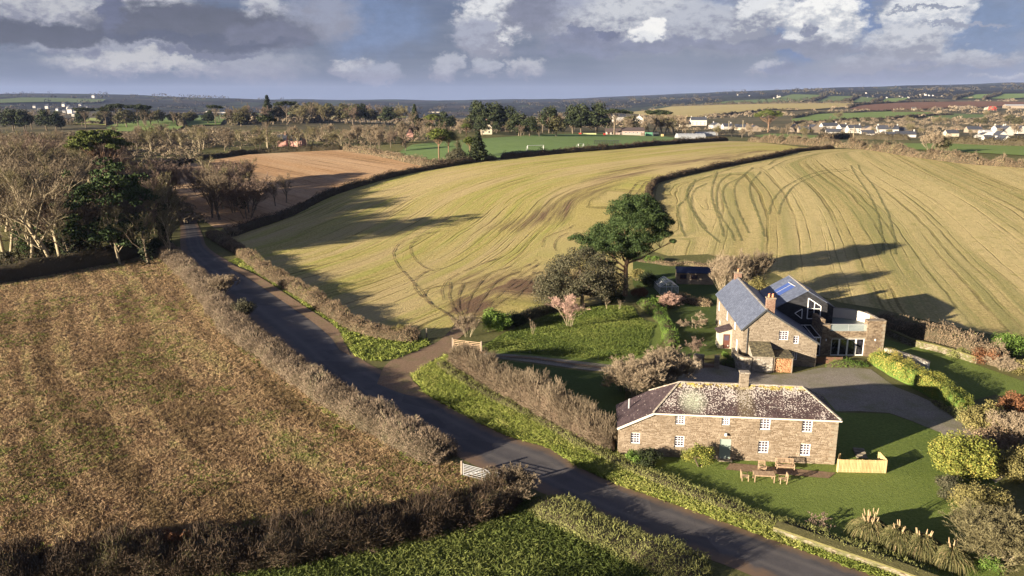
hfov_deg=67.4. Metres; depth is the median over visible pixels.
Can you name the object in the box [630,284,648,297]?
rust shrub
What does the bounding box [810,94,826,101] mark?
hedge
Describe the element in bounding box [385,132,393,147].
bare tree
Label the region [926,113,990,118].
field
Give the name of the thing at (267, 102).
conifer
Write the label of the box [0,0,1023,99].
sky
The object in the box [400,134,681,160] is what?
sports pitch
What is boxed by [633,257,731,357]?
house lawn
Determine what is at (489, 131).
village house
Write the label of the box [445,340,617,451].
tall bare hedge
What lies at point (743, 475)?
garden chair
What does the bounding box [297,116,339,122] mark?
hedge
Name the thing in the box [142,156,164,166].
bare tree
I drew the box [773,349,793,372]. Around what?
log store
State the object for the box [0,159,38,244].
bare tree
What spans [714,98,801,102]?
field
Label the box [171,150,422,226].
ploughed field
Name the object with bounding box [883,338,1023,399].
side lawn
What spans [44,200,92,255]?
conifer
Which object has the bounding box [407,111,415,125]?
bare tree
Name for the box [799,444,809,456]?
window
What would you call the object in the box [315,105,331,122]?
bare tree
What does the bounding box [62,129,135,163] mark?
umbrella pine
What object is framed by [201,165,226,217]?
bare tree
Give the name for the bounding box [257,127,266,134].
bare tree
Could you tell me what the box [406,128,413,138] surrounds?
village house
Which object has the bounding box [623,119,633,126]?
bare tree
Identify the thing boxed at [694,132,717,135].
polytunnel
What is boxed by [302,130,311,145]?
bare tree
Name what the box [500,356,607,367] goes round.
drive ruts
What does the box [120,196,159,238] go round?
bare tree
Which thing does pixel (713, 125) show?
village house
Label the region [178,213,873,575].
road
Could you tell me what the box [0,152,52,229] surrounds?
bare tree
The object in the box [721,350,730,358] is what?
green shrub
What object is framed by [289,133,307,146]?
village house
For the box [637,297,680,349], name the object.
garden border
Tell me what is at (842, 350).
glass door
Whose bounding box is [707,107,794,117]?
hedge
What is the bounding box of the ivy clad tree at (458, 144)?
[454,133,462,148]
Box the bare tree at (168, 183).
[117,172,171,216]
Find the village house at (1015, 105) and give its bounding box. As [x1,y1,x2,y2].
[1002,104,1023,107]
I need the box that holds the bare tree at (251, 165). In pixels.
[239,158,257,177]
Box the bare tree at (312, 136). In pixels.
[306,129,315,143]
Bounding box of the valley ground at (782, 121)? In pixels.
[0,99,1023,138]
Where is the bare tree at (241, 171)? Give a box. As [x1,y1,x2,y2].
[194,164,250,199]
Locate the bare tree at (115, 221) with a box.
[97,201,133,263]
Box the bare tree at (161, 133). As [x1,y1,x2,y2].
[157,129,166,139]
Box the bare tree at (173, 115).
[169,111,175,122]
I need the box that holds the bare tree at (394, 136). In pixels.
[388,132,397,143]
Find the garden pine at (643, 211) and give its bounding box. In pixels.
[567,192,676,296]
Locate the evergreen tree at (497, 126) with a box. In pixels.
[492,121,502,132]
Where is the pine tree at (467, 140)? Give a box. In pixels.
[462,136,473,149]
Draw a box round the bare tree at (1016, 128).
[1011,124,1022,133]
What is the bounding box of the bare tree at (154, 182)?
[130,173,168,233]
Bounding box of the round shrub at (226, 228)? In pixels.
[222,225,242,235]
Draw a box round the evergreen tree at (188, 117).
[182,111,195,122]
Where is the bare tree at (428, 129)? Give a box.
[418,126,433,142]
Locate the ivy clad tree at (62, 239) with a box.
[40,207,76,254]
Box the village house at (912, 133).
[894,129,916,136]
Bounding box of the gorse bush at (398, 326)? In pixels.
[390,324,411,330]
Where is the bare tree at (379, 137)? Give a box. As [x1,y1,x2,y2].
[367,130,383,149]
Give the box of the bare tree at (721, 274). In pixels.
[706,249,752,290]
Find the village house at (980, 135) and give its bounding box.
[974,130,995,137]
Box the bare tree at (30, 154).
[0,142,97,231]
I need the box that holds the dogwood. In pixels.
[657,291,685,307]
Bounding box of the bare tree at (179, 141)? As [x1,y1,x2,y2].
[174,133,185,147]
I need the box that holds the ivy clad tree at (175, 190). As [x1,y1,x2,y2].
[162,175,177,208]
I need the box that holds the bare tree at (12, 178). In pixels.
[0,161,53,257]
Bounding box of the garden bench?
[775,457,794,470]
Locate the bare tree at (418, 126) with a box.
[414,119,424,136]
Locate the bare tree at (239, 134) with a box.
[234,129,243,147]
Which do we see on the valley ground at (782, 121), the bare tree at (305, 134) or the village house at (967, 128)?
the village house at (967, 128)
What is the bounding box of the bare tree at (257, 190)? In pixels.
[210,172,276,218]
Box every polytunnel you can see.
[675,133,705,138]
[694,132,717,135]
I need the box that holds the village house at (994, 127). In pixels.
[991,124,1006,132]
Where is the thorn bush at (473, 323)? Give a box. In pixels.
[449,314,481,336]
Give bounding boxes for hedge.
[0,234,166,283]
[0,469,524,575]
[65,119,108,124]
[102,114,166,124]
[153,242,460,466]
[172,143,342,165]
[176,112,202,126]
[205,229,420,342]
[226,110,282,124]
[226,153,496,236]
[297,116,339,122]
[343,142,448,165]
[435,360,931,575]
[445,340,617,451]
[500,135,727,158]
[505,300,564,327]
[525,493,714,575]
[638,257,718,266]
[644,144,834,196]
[670,99,853,106]
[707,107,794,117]
[748,131,1023,167]
[791,109,890,118]
[791,116,887,123]
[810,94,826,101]
[815,130,909,139]
[843,94,859,100]
[848,98,938,107]
[867,346,974,410]
[871,95,883,102]
[876,310,1009,365]
[886,112,953,119]
[892,108,946,112]
[927,134,1023,145]
[952,92,973,99]
[981,91,1002,99]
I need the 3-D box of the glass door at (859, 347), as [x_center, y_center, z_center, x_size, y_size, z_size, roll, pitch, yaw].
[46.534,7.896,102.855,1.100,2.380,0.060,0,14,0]
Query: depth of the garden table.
68.80 m
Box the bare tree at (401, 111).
[392,102,408,121]
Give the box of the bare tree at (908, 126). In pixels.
[905,123,915,130]
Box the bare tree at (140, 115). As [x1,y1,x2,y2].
[139,111,147,125]
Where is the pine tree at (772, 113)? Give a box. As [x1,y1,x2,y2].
[753,109,783,131]
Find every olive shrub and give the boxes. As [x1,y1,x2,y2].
[748,276,769,290]
[933,474,964,499]
[946,479,1021,515]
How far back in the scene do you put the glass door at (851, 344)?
102.85 m
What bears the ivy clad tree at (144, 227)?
on the weedy field at (127, 349)
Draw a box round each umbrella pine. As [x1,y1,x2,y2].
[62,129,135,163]
[71,107,95,127]
[95,107,113,126]
[101,103,124,125]
[123,104,146,124]
[133,105,151,125]
[205,105,223,124]
[255,115,276,148]
[273,101,297,124]
[598,108,633,134]
[644,109,672,131]
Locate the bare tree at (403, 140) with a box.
[397,136,411,150]
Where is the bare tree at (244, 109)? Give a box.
[232,105,248,114]
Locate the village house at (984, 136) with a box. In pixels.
[980,133,993,139]
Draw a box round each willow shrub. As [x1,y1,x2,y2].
[598,353,677,396]
[601,360,627,391]
[643,345,701,384]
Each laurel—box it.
[481,308,513,331]
[509,313,527,326]
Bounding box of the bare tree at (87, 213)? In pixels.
[75,196,123,246]
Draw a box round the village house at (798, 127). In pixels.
[797,125,809,132]
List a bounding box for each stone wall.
[693,353,704,367]
[714,355,719,368]
[731,348,751,371]
[773,521,937,575]
[884,347,929,369]
[885,329,979,363]
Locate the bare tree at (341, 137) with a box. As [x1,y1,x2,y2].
[336,132,346,145]
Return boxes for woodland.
[0,96,1023,127]
[1,82,1023,115]
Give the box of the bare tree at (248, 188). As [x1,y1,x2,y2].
[236,172,258,212]
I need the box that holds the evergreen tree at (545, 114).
[537,105,559,132]
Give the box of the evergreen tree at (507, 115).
[498,105,518,124]
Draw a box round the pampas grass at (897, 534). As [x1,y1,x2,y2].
[870,519,923,558]
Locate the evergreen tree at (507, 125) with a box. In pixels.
[505,119,510,132]
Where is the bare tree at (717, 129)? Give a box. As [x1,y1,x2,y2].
[712,124,720,135]
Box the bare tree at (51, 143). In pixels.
[31,136,68,156]
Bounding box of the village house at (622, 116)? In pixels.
[612,114,625,121]
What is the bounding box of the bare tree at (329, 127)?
[319,123,333,133]
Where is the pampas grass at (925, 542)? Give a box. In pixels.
[891,529,948,567]
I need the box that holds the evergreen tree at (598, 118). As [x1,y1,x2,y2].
[583,102,611,133]
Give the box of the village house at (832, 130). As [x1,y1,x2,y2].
[825,129,842,132]
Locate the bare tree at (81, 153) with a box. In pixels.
[63,142,99,181]
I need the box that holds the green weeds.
[0,264,476,552]
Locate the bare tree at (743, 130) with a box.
[739,128,746,135]
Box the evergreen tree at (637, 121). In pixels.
[620,115,641,126]
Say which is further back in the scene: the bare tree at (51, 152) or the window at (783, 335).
the bare tree at (51, 152)
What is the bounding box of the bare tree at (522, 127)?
[516,124,524,133]
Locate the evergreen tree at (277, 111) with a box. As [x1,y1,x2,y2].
[272,104,288,121]
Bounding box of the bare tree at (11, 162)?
[1,151,22,225]
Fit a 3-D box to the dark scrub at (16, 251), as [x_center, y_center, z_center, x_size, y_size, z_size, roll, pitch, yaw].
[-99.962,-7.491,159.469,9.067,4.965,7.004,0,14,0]
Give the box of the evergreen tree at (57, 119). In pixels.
[43,110,65,129]
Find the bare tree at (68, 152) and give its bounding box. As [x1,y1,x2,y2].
[54,143,96,165]
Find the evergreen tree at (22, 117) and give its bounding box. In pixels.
[13,109,33,129]
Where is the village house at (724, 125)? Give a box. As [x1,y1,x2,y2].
[721,122,732,128]
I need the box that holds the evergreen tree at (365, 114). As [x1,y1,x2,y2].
[353,103,370,123]
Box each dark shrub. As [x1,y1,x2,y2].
[600,292,625,303]
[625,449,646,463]
[632,446,664,467]
[637,270,661,287]
[988,445,1023,482]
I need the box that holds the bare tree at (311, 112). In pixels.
[307,103,314,116]
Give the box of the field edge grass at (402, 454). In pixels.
[156,256,428,466]
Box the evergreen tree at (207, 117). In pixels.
[200,111,214,121]
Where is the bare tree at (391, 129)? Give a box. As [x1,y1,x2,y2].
[389,125,397,138]
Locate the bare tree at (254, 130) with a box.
[251,126,259,133]
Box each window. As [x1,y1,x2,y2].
[630,433,639,444]
[673,436,684,447]
[674,416,684,425]
[680,274,686,278]
[721,418,729,426]
[757,441,768,454]
[759,419,770,430]
[778,331,787,340]
[792,336,798,344]
[792,353,796,360]
[795,309,802,318]
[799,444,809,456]
[801,421,812,433]
[807,298,820,318]
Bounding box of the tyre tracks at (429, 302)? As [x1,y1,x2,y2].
[392,226,570,318]
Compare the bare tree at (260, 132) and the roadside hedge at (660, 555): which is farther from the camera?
the bare tree at (260, 132)
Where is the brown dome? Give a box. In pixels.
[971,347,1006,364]
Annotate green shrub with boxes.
[628,268,644,280]
[643,255,664,262]
[649,294,660,304]
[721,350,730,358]
[945,347,970,358]
[975,554,1006,574]
[987,331,1023,358]
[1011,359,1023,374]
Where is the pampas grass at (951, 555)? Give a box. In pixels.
[921,539,980,575]
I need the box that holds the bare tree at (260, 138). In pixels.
[248,132,266,147]
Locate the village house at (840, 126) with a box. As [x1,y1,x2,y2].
[836,123,846,131]
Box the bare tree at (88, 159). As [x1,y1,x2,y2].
[38,149,100,182]
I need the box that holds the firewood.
[773,358,791,372]
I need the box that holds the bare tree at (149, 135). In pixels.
[144,131,156,151]
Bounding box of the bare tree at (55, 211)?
[0,167,90,256]
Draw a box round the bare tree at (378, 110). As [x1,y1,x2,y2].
[375,105,383,122]
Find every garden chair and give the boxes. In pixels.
[740,469,748,481]
[758,460,766,470]
[778,472,788,483]
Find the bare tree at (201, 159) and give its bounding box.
[192,155,215,180]
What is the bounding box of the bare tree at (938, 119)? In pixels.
[932,115,941,124]
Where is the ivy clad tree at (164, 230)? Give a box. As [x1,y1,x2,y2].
[153,205,184,245]
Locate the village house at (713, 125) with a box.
[708,121,720,128]
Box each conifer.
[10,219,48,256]
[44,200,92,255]
[49,156,160,246]
[262,95,275,121]
[409,104,418,126]
[466,130,488,159]
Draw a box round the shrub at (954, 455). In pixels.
[927,429,1000,480]
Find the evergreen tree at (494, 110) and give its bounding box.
[479,101,504,126]
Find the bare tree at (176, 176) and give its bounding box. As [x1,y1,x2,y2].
[132,161,185,191]
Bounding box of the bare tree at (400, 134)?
[397,127,407,144]
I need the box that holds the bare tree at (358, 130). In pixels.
[346,125,363,142]
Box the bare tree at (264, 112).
[256,107,270,123]
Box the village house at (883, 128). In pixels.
[875,124,898,133]
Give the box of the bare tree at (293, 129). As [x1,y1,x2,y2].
[287,126,298,135]
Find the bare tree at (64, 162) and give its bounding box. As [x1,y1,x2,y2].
[0,144,72,170]
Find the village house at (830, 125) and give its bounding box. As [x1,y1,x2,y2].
[819,122,837,128]
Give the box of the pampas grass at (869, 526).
[843,508,890,548]
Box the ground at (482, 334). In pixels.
[0,130,1023,575]
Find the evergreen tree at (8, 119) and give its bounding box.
[0,108,23,130]
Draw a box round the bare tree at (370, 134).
[362,125,375,146]
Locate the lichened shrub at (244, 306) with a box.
[229,297,257,315]
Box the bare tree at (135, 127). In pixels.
[131,125,145,133]
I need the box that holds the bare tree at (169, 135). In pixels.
[162,129,174,144]
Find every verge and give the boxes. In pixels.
[227,263,349,354]
[229,258,428,360]
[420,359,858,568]
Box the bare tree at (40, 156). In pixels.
[13,148,52,170]
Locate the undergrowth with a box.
[2,117,1023,222]
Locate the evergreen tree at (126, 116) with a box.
[111,108,138,126]
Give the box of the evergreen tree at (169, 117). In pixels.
[165,112,177,120]
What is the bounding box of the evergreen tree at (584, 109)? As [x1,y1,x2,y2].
[569,103,595,132]
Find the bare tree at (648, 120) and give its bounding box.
[639,116,664,131]
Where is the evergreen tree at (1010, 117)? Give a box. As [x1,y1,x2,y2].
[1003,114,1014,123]
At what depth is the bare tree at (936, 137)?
321.46 m
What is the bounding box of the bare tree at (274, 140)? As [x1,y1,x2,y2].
[263,132,284,147]
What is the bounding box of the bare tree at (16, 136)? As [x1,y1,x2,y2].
[4,133,23,142]
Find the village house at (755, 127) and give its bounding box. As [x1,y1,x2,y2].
[746,125,761,131]
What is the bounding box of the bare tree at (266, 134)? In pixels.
[262,128,270,140]
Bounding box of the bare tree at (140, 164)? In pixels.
[124,160,144,171]
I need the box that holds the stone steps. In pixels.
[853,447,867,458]
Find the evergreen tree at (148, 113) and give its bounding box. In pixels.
[138,109,149,123]
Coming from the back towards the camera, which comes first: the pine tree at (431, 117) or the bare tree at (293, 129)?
the pine tree at (431, 117)
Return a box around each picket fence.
[815,357,842,363]
[836,452,887,472]
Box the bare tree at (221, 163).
[219,159,245,173]
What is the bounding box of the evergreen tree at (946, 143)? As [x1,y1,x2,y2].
[934,136,952,149]
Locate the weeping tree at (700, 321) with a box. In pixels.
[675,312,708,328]
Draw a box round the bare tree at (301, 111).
[289,103,309,123]
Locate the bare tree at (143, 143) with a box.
[137,138,146,148]
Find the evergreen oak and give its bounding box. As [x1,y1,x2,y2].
[528,244,630,308]
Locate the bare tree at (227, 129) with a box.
[221,127,232,134]
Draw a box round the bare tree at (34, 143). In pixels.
[0,138,52,221]
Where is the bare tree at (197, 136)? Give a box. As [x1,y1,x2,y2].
[192,129,203,150]
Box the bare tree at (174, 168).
[156,161,185,187]
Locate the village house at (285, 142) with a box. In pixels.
[277,132,288,146]
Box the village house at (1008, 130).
[997,124,1013,134]
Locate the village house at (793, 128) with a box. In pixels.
[789,122,797,131]
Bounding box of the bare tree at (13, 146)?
[6,140,23,161]
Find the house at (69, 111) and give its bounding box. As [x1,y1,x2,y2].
[67,107,73,113]
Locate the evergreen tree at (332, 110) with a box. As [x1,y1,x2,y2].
[320,103,334,121]
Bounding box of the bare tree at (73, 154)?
[60,146,91,201]
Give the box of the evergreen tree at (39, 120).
[33,109,53,130]
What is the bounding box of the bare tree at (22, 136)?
[1,130,39,144]
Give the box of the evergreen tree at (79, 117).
[74,111,89,125]
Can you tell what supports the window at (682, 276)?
in the garden shed
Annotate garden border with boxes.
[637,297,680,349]
[719,355,737,368]
[824,356,868,367]
[931,399,991,431]
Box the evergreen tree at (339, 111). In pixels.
[333,103,350,123]
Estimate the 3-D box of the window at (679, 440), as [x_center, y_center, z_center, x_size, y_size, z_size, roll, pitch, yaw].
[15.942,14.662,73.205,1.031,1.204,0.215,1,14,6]
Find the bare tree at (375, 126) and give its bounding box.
[361,124,379,136]
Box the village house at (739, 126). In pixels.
[734,123,746,129]
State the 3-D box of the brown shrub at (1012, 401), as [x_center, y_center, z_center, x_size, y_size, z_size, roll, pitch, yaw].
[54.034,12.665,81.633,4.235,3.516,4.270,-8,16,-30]
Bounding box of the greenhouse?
[654,276,678,293]
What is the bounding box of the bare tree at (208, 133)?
[205,129,211,144]
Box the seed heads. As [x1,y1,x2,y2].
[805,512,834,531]
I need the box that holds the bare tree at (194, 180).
[176,160,241,206]
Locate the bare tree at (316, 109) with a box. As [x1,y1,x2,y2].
[308,102,326,122]
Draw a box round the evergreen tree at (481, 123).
[472,114,491,134]
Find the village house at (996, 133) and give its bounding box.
[993,131,1008,137]
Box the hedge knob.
[479,462,541,498]
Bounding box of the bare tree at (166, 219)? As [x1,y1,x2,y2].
[156,212,178,251]
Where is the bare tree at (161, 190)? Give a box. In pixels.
[144,183,168,231]
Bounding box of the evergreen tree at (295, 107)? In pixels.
[287,103,307,117]
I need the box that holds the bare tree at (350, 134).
[338,128,358,143]
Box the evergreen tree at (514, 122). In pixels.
[506,112,528,135]
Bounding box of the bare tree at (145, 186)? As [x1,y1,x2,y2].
[92,177,151,209]
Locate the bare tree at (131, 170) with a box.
[113,165,153,178]
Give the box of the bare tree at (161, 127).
[152,124,174,136]
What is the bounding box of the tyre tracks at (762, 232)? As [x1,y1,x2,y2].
[676,152,896,253]
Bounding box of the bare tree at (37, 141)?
[3,133,48,151]
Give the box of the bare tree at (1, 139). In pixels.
[0,129,20,146]
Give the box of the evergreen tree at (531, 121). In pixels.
[520,115,540,135]
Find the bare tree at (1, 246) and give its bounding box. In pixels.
[0,156,86,251]
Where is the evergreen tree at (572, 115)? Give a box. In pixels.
[562,105,583,133]
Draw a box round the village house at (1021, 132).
[1014,125,1023,133]
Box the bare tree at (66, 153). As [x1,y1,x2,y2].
[32,148,87,177]
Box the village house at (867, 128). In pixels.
[861,126,871,129]
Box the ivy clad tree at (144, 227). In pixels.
[112,203,159,265]
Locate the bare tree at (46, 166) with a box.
[2,153,89,182]
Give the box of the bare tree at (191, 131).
[184,124,197,143]
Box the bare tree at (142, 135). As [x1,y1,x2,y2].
[138,122,162,147]
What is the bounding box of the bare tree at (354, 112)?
[344,105,357,124]
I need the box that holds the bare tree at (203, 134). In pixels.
[194,129,208,149]
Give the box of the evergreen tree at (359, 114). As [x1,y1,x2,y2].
[343,103,362,123]
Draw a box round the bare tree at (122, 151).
[102,144,128,158]
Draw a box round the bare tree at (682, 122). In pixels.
[663,114,688,134]
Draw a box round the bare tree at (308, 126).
[306,124,318,132]
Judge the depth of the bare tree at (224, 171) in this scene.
221.99 m
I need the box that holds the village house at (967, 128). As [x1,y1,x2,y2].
[964,125,982,132]
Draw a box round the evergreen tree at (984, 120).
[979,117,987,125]
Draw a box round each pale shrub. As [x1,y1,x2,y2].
[0,250,15,265]
[985,408,1023,447]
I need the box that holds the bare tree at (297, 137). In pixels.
[293,134,300,143]
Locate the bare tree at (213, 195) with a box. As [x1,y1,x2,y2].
[190,167,238,219]
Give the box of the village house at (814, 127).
[809,124,820,132]
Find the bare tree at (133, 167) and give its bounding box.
[129,163,155,179]
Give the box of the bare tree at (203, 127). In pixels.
[194,126,209,137]
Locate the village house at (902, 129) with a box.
[899,127,908,130]
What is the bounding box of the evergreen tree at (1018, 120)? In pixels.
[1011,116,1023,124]
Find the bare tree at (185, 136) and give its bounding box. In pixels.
[174,130,186,141]
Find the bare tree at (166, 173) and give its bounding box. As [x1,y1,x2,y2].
[154,171,171,204]
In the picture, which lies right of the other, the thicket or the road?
the thicket
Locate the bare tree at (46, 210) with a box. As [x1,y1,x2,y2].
[0,161,73,246]
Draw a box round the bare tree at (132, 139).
[125,129,138,151]
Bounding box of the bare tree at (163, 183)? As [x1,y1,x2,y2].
[148,171,181,214]
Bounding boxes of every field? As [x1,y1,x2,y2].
[0,97,104,102]
[0,254,480,552]
[77,118,105,124]
[105,116,181,130]
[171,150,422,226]
[186,115,225,125]
[231,141,806,337]
[633,103,850,117]
[644,149,1023,336]
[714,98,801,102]
[755,133,817,138]
[779,94,819,99]
[792,111,938,120]
[817,96,851,101]
[850,101,1023,110]
[853,97,873,101]
[883,97,908,101]
[904,143,1023,154]
[905,98,951,101]
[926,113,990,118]
[963,94,989,97]
[991,94,1023,98]
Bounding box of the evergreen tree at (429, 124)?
[425,122,434,129]
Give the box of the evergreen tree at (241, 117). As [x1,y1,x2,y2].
[231,111,249,125]
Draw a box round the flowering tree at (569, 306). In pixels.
[543,293,589,326]
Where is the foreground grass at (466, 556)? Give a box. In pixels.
[259,494,636,575]
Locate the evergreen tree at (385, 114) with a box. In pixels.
[379,106,398,124]
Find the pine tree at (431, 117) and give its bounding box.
[422,113,439,122]
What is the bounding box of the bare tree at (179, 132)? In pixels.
[170,128,185,145]
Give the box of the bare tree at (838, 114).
[833,111,843,118]
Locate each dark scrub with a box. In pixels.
[11,240,53,261]
[137,237,163,254]
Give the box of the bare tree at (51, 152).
[23,144,66,162]
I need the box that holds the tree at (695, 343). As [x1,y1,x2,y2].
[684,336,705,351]
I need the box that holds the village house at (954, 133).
[943,128,958,136]
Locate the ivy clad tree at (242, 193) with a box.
[239,171,250,208]
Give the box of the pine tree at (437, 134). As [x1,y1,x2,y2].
[426,127,450,157]
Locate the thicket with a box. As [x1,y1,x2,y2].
[937,496,1023,575]
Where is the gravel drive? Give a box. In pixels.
[483,353,1004,482]
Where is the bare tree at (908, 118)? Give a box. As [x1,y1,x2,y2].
[904,115,912,122]
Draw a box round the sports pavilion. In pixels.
[605,127,644,134]
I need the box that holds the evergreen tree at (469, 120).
[462,118,474,129]
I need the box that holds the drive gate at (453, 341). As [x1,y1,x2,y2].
[452,337,481,349]
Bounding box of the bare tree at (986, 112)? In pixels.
[983,110,991,116]
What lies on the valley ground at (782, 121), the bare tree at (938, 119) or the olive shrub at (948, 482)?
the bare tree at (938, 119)
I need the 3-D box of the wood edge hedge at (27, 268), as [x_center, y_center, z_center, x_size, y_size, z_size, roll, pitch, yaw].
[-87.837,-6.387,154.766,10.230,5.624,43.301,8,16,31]
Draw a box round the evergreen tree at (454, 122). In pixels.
[449,115,456,125]
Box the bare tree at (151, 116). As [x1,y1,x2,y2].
[144,110,153,124]
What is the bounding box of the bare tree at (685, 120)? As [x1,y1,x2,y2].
[676,116,687,130]
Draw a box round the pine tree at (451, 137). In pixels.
[439,131,457,152]
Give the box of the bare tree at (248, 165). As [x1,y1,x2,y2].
[206,159,257,178]
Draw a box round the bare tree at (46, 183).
[0,169,72,232]
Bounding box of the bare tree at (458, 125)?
[455,122,462,133]
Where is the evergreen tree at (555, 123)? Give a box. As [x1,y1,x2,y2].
[545,115,567,135]
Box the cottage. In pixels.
[616,370,841,464]
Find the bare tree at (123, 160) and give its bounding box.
[86,150,132,177]
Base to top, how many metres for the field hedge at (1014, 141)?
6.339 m
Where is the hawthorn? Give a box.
[202,274,240,293]
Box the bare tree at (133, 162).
[127,159,140,168]
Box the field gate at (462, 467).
[460,460,497,480]
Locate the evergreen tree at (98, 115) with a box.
[93,111,113,120]
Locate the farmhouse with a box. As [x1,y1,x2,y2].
[715,269,834,366]
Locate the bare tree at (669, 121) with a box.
[653,115,675,134]
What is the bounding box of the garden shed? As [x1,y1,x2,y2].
[675,266,714,284]
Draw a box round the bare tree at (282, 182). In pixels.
[274,172,292,202]
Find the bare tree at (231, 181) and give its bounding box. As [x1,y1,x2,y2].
[220,173,240,211]
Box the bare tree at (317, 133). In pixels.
[315,126,323,137]
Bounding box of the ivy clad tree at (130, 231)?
[120,205,136,248]
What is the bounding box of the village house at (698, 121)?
[690,116,706,125]
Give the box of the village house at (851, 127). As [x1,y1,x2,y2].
[845,124,861,132]
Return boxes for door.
[702,274,707,284]
[719,439,730,458]
[723,334,729,347]
[830,339,839,354]
[838,339,847,354]
[846,339,855,354]
[855,339,864,354]
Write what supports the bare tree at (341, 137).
on the ground at (482, 334)
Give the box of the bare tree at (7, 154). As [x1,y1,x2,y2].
[0,140,44,160]
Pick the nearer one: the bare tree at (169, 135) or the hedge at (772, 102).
the bare tree at (169, 135)
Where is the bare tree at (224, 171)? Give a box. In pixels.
[204,167,227,208]
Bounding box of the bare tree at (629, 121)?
[623,118,636,126]
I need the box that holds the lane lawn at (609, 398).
[491,360,625,419]
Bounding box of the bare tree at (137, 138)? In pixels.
[130,127,143,149]
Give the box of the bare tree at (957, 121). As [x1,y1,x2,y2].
[952,118,959,127]
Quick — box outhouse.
[748,341,774,372]
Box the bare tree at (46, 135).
[37,130,70,145]
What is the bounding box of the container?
[645,132,652,135]
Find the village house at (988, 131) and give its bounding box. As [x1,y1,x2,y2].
[978,130,992,133]
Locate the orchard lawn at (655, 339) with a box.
[482,305,662,364]
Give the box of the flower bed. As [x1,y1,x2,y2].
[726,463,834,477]
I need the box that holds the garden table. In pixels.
[752,470,774,482]
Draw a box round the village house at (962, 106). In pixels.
[953,105,974,108]
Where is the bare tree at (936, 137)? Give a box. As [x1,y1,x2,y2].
[920,130,943,149]
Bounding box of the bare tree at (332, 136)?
[323,130,339,145]
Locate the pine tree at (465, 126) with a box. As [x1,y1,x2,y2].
[460,123,471,136]
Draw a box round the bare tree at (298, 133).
[290,129,303,146]
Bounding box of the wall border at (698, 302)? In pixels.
[675,291,711,306]
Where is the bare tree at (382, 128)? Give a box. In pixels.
[378,123,386,135]
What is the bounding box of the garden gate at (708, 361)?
[703,358,714,367]
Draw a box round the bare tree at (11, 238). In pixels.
[0,158,85,256]
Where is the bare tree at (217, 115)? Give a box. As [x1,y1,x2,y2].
[215,109,223,119]
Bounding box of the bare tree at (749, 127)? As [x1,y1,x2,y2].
[743,124,752,135]
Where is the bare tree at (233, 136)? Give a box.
[221,131,235,148]
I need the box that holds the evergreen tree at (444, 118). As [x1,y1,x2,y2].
[435,111,454,128]
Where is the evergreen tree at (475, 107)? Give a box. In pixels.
[465,100,489,122]
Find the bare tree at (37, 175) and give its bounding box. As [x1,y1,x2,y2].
[7,161,71,233]
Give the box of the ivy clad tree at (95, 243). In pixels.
[69,210,106,249]
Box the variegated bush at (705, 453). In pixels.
[680,442,714,467]
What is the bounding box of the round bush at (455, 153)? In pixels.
[445,148,467,160]
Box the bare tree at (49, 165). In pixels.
[3,159,67,239]
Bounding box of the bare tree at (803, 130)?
[798,124,813,137]
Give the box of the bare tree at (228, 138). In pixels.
[213,129,232,150]
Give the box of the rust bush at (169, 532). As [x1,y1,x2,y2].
[158,528,190,546]
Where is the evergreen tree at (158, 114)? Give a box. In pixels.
[149,110,165,122]
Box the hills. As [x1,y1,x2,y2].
[0,82,1023,117]
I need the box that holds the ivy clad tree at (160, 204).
[140,180,188,238]
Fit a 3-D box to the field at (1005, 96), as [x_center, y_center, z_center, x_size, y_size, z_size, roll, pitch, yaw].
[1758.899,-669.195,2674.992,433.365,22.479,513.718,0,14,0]
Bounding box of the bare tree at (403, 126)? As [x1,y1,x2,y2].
[394,121,415,133]
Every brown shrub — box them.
[956,399,1008,431]
[963,423,1023,450]
[997,390,1023,416]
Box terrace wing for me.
[812,307,886,355]
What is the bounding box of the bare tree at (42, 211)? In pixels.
[35,202,87,238]
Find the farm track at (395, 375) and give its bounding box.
[377,322,484,396]
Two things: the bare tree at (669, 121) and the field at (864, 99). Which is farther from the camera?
the field at (864, 99)
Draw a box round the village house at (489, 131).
[482,119,491,133]
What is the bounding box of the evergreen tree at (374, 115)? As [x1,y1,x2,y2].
[366,108,377,123]
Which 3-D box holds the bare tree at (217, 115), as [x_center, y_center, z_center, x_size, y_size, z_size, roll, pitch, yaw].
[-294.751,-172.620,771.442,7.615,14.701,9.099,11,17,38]
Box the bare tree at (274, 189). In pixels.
[270,177,277,205]
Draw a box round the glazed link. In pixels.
[802,325,820,355]
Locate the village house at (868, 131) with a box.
[859,130,874,134]
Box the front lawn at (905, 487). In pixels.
[614,399,1007,575]
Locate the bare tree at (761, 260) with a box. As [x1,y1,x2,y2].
[725,248,775,282]
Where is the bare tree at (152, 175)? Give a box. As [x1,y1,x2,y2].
[125,168,174,199]
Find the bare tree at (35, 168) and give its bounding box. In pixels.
[8,154,110,195]
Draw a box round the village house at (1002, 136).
[995,134,1009,140]
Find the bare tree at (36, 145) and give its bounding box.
[10,137,60,161]
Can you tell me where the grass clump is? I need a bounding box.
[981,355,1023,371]

